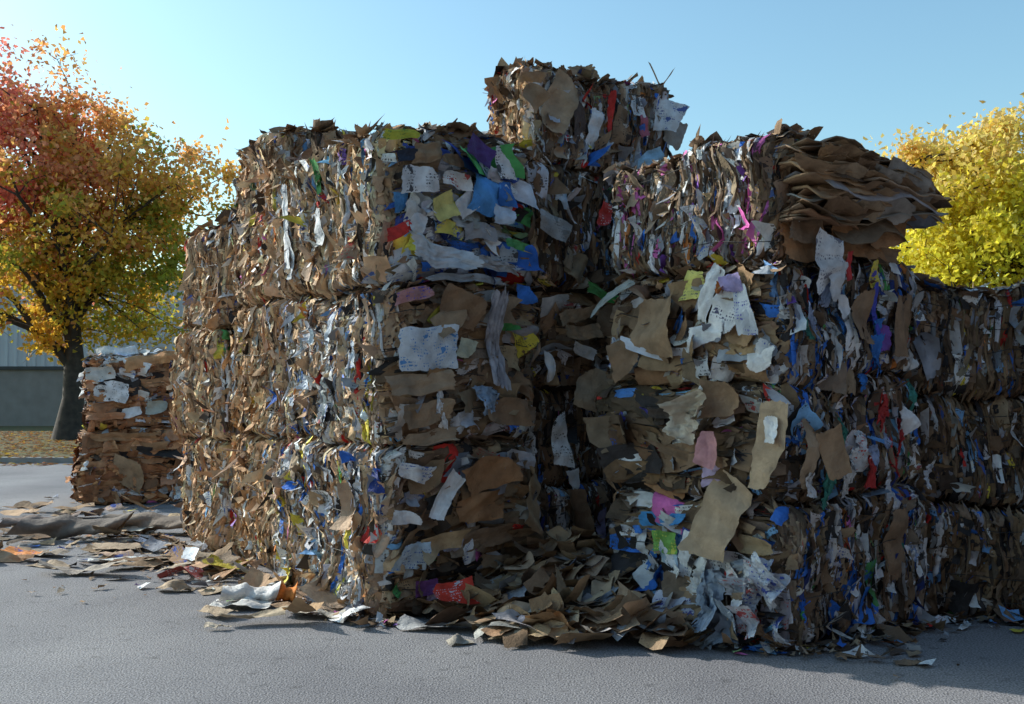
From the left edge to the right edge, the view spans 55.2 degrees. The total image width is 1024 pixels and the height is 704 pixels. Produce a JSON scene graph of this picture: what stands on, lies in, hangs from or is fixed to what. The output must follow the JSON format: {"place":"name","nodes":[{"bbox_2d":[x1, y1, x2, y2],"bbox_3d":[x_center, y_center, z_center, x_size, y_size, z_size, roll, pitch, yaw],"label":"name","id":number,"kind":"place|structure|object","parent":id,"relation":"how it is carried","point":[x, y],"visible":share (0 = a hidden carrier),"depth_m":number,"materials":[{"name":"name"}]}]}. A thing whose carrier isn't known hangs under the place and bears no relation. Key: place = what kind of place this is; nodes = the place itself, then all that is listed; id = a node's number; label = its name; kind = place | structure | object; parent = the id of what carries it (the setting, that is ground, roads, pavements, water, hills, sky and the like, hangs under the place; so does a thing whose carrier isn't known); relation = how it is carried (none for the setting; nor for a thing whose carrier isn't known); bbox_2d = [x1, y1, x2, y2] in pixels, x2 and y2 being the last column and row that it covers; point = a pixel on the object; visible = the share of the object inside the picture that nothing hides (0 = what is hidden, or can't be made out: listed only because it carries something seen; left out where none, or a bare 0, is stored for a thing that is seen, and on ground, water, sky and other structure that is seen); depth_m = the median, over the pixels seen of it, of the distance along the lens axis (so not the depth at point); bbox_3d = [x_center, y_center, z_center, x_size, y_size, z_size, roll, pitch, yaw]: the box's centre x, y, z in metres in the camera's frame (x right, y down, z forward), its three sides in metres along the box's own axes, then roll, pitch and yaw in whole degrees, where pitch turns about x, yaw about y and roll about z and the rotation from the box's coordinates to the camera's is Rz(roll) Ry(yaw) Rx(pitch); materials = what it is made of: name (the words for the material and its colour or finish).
{"place":"outdoors","nodes":[
{"label":"outdoors","id":0,"kind":"place"},
{"bbox_2d":[0,426,85,456],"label":"grass verge","id":1,"kind":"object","parent":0,"point":[28,429],"depth_m":28.40,"materials":[{"name":"plant"}]},
{"bbox_2d":[0,431,80,465],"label":"fallen leaves","id":2,"kind":"object","parent":1,"relation":"on","point":[23,441],"visible":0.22,"depth_m":26.07,"materials":[{"name":"plant"}]},
{"bbox_2d":[0,24,241,440],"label":"autumn maple tree","id":3,"kind":"object","parent":1,"relation":"on","point":[69,162],"visible":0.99,"depth_m":29.22,"materials":[{"name":"orange plant"}]},
{"bbox_2d":[861,92,1023,288],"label":"yellow maple tree","id":4,"kind":"object","parent":1,"relation":"on","point":[977,182],"visible":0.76,"depth_m":23.61,"materials":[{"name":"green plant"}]},
{"bbox_2d":[204,622,231,628],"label":"flat cardboard","id":5,"kind":"object","parent":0,"point":[211,624],"visible":1,"depth_m":6.55,"materials":[{"name":"beige cardboard"}]},
{"bbox_2d":[0,463,1023,703],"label":"asphalt lot","id":6,"kind":"structure","parent":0,"point":[130,643],"depth_m":5.84,"materials":[{"name":"grey asphalt"}]},
{"bbox_2d":[5,547,69,555],"bbox_3d":[-4.617,1.933,9.538,0.672,0.067,0.206,-1,-2,20],"label":"flat cardboard","id":7,"kind":"object","parent":6,"relation":"on","point":[58,551],"visible":0.6,"depth_m":9.46,"materials":[{"name":"beige cardboard"}]},
{"bbox_2d":[0,511,80,527],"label":"curled cardboard","id":8,"kind":"object","parent":6,"relation":"on","point":[6,522],"visible":0.44,"depth_m":11.19,"materials":[{"name":"beige cardboard"}]},
{"bbox_2d":[27,560,69,568],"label":"flat cardboard","id":9,"kind":"object","parent":6,"relation":"on","point":[57,563],"visible":0.63,"depth_m":8.93,"materials":[{"name":"beige cardboard"}]},
{"bbox_2d":[4,511,133,539],"bbox_3d":[-4.733,1.872,10.503,1.255,0.285,0.445,0,-2,-12],"label":"curled cardboard","id":10,"kind":"object","parent":6,"relation":"on","point":[63,526],"visible":0.98,"depth_m":10.42,"materials":[{"name":"beige cardboard"}]},
{"bbox_2d":[37,559,127,574],"bbox_3d":[-3.755,1.863,8.528,0.918,0.132,0.211,0,-2,6],"label":"flat cardboard","id":11,"kind":"object","parent":6,"relation":"on","point":[70,571],"visible":1,"depth_m":8.49,"materials":[{"name":"beige cardboard"}]},
{"bbox_2d":[92,542,148,548],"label":"flat cardboard","id":12,"kind":"object","parent":6,"relation":"on","point":[114,545],"visible":0.84,"depth_m":9.80,"materials":[{"name":"beige cardboard"}]},
{"bbox_2d":[65,423,187,504],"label":"cardboard bale","id":13,"kind":"object","parent":6,"relation":"on","point":[96,479],"visible":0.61,"depth_m":13.73,"materials":[{"name":"cardboard"}]},
{"bbox_2d":[76,348,174,431],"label":"cardboard bale","id":14,"kind":"object","parent":13,"relation":"on","point":[98,413],"visible":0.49,"depth_m":13.77,"materials":[{"name":"cardboard"}]},
{"bbox_2d":[85,345,169,494],"bbox_3d":[-5.356,0.956,13.794,1.228,2.105,0.300,0,-2,-6],"label":"hanging packaging","id":15,"kind":"object","parent":14,"relation":"hanging from","point":[115,391],"visible":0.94,"depth_m":13.71},
{"bbox_2d":[109,557,167,566],"bbox_3d":[-3.396,1.909,8.846,0.582,0.060,0.254,1,-2,-14],"label":"flat cardboard","id":16,"kind":"object","parent":6,"relation":"on","point":[156,561],"visible":0.85,"depth_m":8.81,"materials":[{"name":"brown cardboard"}]},
{"bbox_2d":[101,512,182,532],"bbox_3d":[-4.040,1.908,11.003,1.368,0.247,0.443,0,-2,3],"label":"curled cardboard","id":17,"kind":"object","parent":6,"relation":"on","point":[155,521],"visible":0.52,"depth_m":10.94,"materials":[{"name":"beige cardboard"}]},
{"bbox_2d":[156,561,194,571],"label":"flat cardboard","id":18,"kind":"object","parent":6,"relation":"on","point":[180,564],"visible":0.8,"depth_m":8.66,"materials":[{"name":"beige cardboard"}]},
{"bbox_2d":[156,579,199,590],"bbox_3d":[-2.679,1.871,7.833,0.342,0.074,0.185,0,-2,-11],"label":"flat cardboard","id":19,"kind":"object","parent":6,"relation":"on","point":[177,584],"visible":1,"depth_m":7.84,"materials":[{"name":"brown cardboard"}]},
{"bbox_2d":[146,552,213,560],"bbox_3d":[-3.087,1.933,9.219,0.746,0.061,0.281,0,-2,-12],"label":"flat cardboard","id":20,"kind":"object","parent":6,"relation":"on","point":[203,554],"visible":0.31,"depth_m":9.28,"materials":[{"name":"beige cardboard"}]},
{"bbox_2d":[157,565,203,578],"bbox_3d":[-2.807,1.861,8.280,0.369,0.126,0.167,0,-2,-4],"label":"crushed carton","id":21,"kind":"object","parent":6,"relation":"on","point":[192,571],"visible":1,"depth_m":8.28,"materials":[{"name":"red cardboard"}]},
{"bbox_2d":[173,435,234,551],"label":"cardboard bale","id":22,"kind":"object","parent":6,"relation":"on","point":[206,513],"visible":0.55,"depth_m":9.80,"materials":[{"name":"cardboard"}]},
{"bbox_2d":[166,324,239,442],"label":"cardboard bale","id":23,"kind":"object","parent":22,"relation":"on","point":[200,380],"visible":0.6,"depth_m":9.80,"materials":[{"name":"cardboard"}]},
{"bbox_2d":[178,209,243,334],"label":"cardboard bale","id":24,"kind":"object","parent":23,"relation":"on","point":[206,286],"visible":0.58,"depth_m":9.91,"materials":[{"name":"cardboard"}]},
{"bbox_2d":[198,585,230,594],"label":"flat cardboard","id":25,"kind":"object","parent":6,"relation":"on","point":[209,591],"visible":0.45,"depth_m":7.74,"materials":[{"name":"beige cardboard"}]},
{"bbox_2d":[197,605,236,616],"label":"flat cardboard","id":26,"kind":"object","parent":6,"relation":"on","point":[215,611],"visible":0.95,"depth_m":6.93,"materials":[{"name":"beige cardboard"}]},
{"bbox_2d":[210,596,271,608],"bbox_3d":[-2.002,1.845,7.199,0.506,0.075,0.226,0,-2,-6],"label":"paper sack","id":27,"kind":"object","parent":6,"relation":"on","point":[253,603],"visible":0.93,"depth_m":7.15,"materials":[{"name":"white paper"}]},
{"bbox_2d":[216,581,280,600],"bbox_3d":[-1.973,1.803,7.316,0.479,0.160,0.224,0,-2,-9],"label":"paper sack","id":28,"kind":"object","parent":6,"relation":"on","point":[244,590],"visible":0.94,"depth_m":7.27,"materials":[{"name":"white paper"}]},
{"bbox_2d":[213,432,287,570],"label":"cardboard bale","id":29,"kind":"object","parent":6,"relation":"on","point":[250,533],"visible":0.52,"depth_m":8.99,"materials":[{"name":"cardboard"}]},
{"bbox_2d":[219,297,291,438],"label":"cardboard bale","id":30,"kind":"object","parent":29,"relation":"on","point":[256,358],"visible":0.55,"depth_m":8.96,"materials":[{"name":"cardboard"}]},
{"bbox_2d":[221,117,371,307],"bbox_3d":[-1.796,-1.261,9.533,1.921,1.819,1.659,2,-3,-40],"label":"cardboard bale","id":31,"kind":"object","parent":30,"relation":"on","point":[257,186],"visible":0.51,"depth_m":8.95,"materials":[{"name":"cardboard"}]},
{"bbox_2d":[218,605,288,618],"bbox_3d":[-1.734,1.792,6.718,0.561,0.076,0.158,1,-2,-13],"label":"flat cardboard","id":32,"kind":"object","parent":6,"relation":"on","point":[272,612],"visible":0.94,"depth_m":6.70,"materials":[{"name":"beige cardboard"}]},
{"bbox_2d":[271,582,297,600],"bbox_3d":[-1.715,1.809,7.377,0.195,0.157,0.265,0,-2,-11],"label":"orange pouch","id":33,"kind":"object","parent":6,"relation":"on","point":[285,593],"visible":0.81,"depth_m":7.31,"materials":[{"name":"orange plastic"}]},
{"bbox_2d":[292,609,344,618],"bbox_3d":[-1.363,1.840,6.932,0.411,0.064,0.182,0,-2,11],"label":"paper sheet","id":34,"kind":"object","parent":6,"relation":"on","point":[326,613],"visible":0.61,"depth_m":6.92,"materials":[{"name":"white paper"}]},
{"bbox_2d":[267,434,540,618],"bbox_3d":[-0.874,1.270,7.952,1.809,1.506,2.271,2,-3,-37],"label":"cardboard bale","id":35,"kind":"object","parent":6,"relation":"on","point":[349,491],"visible":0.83,"depth_m":7.11,"materials":[{"name":"cardboard"}]},
{"bbox_2d":[275,275,542,449],"bbox_3d":[-0.901,0.047,8.005,1.748,1.495,2.164,2,-3,-38],"label":"cardboard bale","id":36,"kind":"object","parent":35,"relation":"on","point":[373,321],"visible":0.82,"depth_m":7.28,"materials":[{"name":"cardboard"}]},
{"bbox_2d":[267,116,545,301],"bbox_3d":[-0.885,-1.045,7.903,1.867,1.390,2.206,2,-3,-36],"label":"mixed paper bale","id":37,"kind":"object","parent":36,"relation":"on","point":[342,216],"visible":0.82,"depth_m":7.32,"materials":[{"name":"cardboard"}]},
{"bbox_2d":[280,128,542,600],"bbox_3d":[-0.995,0.097,7.307,2.342,3.434,1.163,-1,-2,16],"label":"hanging packaging","id":38,"kind":"object","parent":36,"relation":"hanging from","point":[423,349],"visible":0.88,"depth_m":7.12},
{"bbox_2d":[396,614,481,629],"bbox_3d":[-0.453,1.815,6.549,0.654,0.084,0.175,0,-2,7],"label":"paper sheet","id":39,"kind":"object","parent":6,"relation":"on","point":[406,622],"visible":0.92,"depth_m":6.57,"materials":[{"name":"white paper"}]},
{"bbox_2d":[446,633,474,644],"bbox_3d":[-0.333,1.815,6.206,0.173,0.050,0.132,1,-2,-20],"label":"crushed carton","id":40,"kind":"object","parent":6,"relation":"on","point":[456,638],"visible":1,"depth_m":6.18,"materials":[{"name":"white cardboard"}]},
{"bbox_2d":[458,607,495,615],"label":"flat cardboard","id":41,"kind":"object","parent":6,"relation":"on","point":[477,612],"visible":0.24,"depth_m":6.71,"materials":[{"name":"brown cardboard"}]},
{"bbox_2d":[0,494,1023,676],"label":"paper litter","id":42,"kind":"object","parent":6,"relation":"on","point":[219,560],"visible":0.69,"depth_m":7.70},
{"bbox_2d":[415,526,718,649],"bbox_3d":[0.461,1.569,6.858,2.295,0.589,1.873,0,-2,0],"label":"cardboard pile","id":43,"kind":"object","parent":6,"relation":"on","point":[534,590],"visible":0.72,"depth_m":6.55,"materials":[{"name":"brown cardboard"}]},
{"bbox_2d":[433,576,479,604],"bbox_3d":[-0.382,1.661,6.795,0.357,0.170,0.166,1,-3,-26],"label":"red snack bag","id":44,"kind":"object","parent":43,"relation":"on","point":[449,591],"visible":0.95,"depth_m":6.78,"materials":[{"name":"red plastic"}]},
{"bbox_2d":[651,590,693,616],"bbox_3d":[1.032,1.679,6.463,0.333,0.182,0.200,0,-2,0],"label":"printed sheet","id":45,"kind":"object","parent":43,"relation":"on","point":[658,596],"visible":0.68,"depth_m":6.49,"materials":[{"name":"white paper"}]},
{"bbox_2d":[537,473,621,580],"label":"cardboard bale","id":46,"kind":"object","parent":6,"relation":"on","point":[556,508],"visible":0.12,"depth_m":7.88,"materials":[{"name":"cardboard"}]},
{"bbox_2d":[516,385,602,488],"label":"cardboard bale","id":47,"kind":"object","parent":46,"relation":"on","point":[535,441],"visible":0.19,"depth_m":8.01,"materials":[{"name":"cardboard"}]},
{"bbox_2d":[531,288,618,391],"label":"cardboard bale","id":48,"kind":"object","parent":47,"relation":"on","point":[558,345],"visible":0.1,"depth_m":8.00,"materials":[{"name":"cardboard"}]},
{"bbox_2d":[516,160,623,293],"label":"cardboard bale","id":49,"kind":"object","parent":48,"relation":"on","point":[579,259],"visible":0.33,"depth_m":7.93,"materials":[{"name":"cardboard"}]},
{"bbox_2d":[483,57,674,173],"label":"cardboard bale","id":50,"kind":"object","parent":49,"relation":"on","point":[515,117],"visible":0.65,"depth_m":8.09,"materials":[{"name":"cardboard"}]},
{"bbox_2d":[518,60,688,538],"bbox_3d":[0.763,-0.419,8.196,1.809,4.043,0.481,2,-3,-35],"label":"hanging packaging","id":51,"kind":"object","parent":50,"relation":"hanging from","point":[561,105],"visible":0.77,"depth_m":7.90},
{"bbox_2d":[604,482,931,650],"bbox_3d":[1.804,1.413,7.010,2.003,1.127,1.915,2,-3,-39],"label":"mixed paper bale","id":52,"kind":"object","parent":6,"relation":"on","point":[821,597],"visible":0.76,"depth_m":6.32,"materials":[{"name":"paper"}]},
{"bbox_2d":[583,370,922,507],"bbox_3d":[1.699,0.539,7.094,1.914,1.132,2.083,2,-3,-44],"label":"cardboard bale","id":53,"kind":"object","parent":52,"relation":"on","point":[632,448],"visible":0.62,"depth_m":6.51,"materials":[{"name":"cardboard"}]},
{"bbox_2d":[590,227,933,649],"bbox_3d":[1.625,0.558,6.439,2.382,2.636,1.185,0,-2,12],"label":"hanging packaging","id":54,"kind":"object","parent":53,"relation":"hanging from","point":[711,533],"visible":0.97,"depth_m":6.27},
{"bbox_2d":[605,253,926,399],"bbox_3d":[1.764,-0.153,7.106,1.935,1.180,1.934,2,-3,-39],"label":"cardboard bale","id":55,"kind":"object","parent":53,"relation":"on","point":[780,294],"visible":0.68,"depth_m":6.35,"materials":[{"name":"cardboard"}]},
{"bbox_2d":[603,118,822,280],"bbox_3d":[1.355,-0.990,6.836,0.760,1.120,1.778,2,-3,-35],"label":"cardboard bale","id":56,"kind":"object","parent":55,"relation":"on","point":[711,194],"visible":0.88,"depth_m":6.51,"materials":[{"name":"cardboard"}]},
{"bbox_2d":[731,136,952,264],"bbox_3d":[2.132,-0.963,6.675,1.767,0.845,0.978,2,-3,-37],"label":"flattened cardboard stack","id":57,"kind":"object","parent":55,"relation":"on","point":[858,198],"visible":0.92,"depth_m":6.28,"materials":[{"name":"brown cardboard"}]},
{"bbox_2d":[893,658,921,664],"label":"cardboard","id":58,"kind":"object","parent":6,"relation":"on","point":[904,661],"visible":0.95,"depth_m":5.72,"materials":[{"name":"brown cardboard"}]},
{"bbox_2d":[925,498,1023,616],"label":"cardboard bale","id":59,"kind":"object","parent":6,"relation":"on","point":[975,558],"visible":0.57,"depth_m":6.88,"materials":[{"name":"cardboard"}]},
{"bbox_2d":[903,389,1023,508],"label":"cardboard bale","id":60,"kind":"object","parent":59,"relation":"on","point":[972,450],"visible":0.66,"depth_m":6.99,"materials":[{"name":"cardboard"}]},
{"bbox_2d":[899,273,1023,404],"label":"cardboard bale","id":61,"kind":"object","parent":60,"relation":"on","point":[968,340],"visible":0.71,"depth_m":7.00,"materials":[{"name":"cardboard"}]},
{"bbox_2d":[0,0,1023,286],"label":"sky","id":62,"kind":"structure","parent":0,"point":[852,69],"materials":[{"name":"blue"}]},
{"label":"ground","id":63,"kind":"structure","parent":0,"visible":0},
{"bbox_2d":[0,457,72,462],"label":"kerb","id":64,"kind":"structure","parent":63,"relation":"on","point":[36,459],"depth_m":21.72,"materials":[{"name":"concrete"}]},
{"bbox_2d":[0,370,84,425],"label":"block base","id":65,"kind":"object","parent":63,"relation":"on","point":[30,397],"depth_m":41.96,"materials":[{"name":"grey concrete"}]},
{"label":"upper walls","id":66,"kind":"object","parent":65,"relation":"on","visible":0},
{"bbox_2d":[0,366,84,369],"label":"flashing","id":67,"kind":"object","parent":66,"relation":"attached to","point":[31,367],"depth_m":41.88,"materials":[{"name":"grey metal"}]},
{"bbox_2d":[0,279,188,365],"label":"siding","id":68,"kind":"object","parent":66,"relation":"attached to","point":[11,354],"visible":0.03,"depth_m":42.02,"materials":[{"name":"metal"}]}
]}

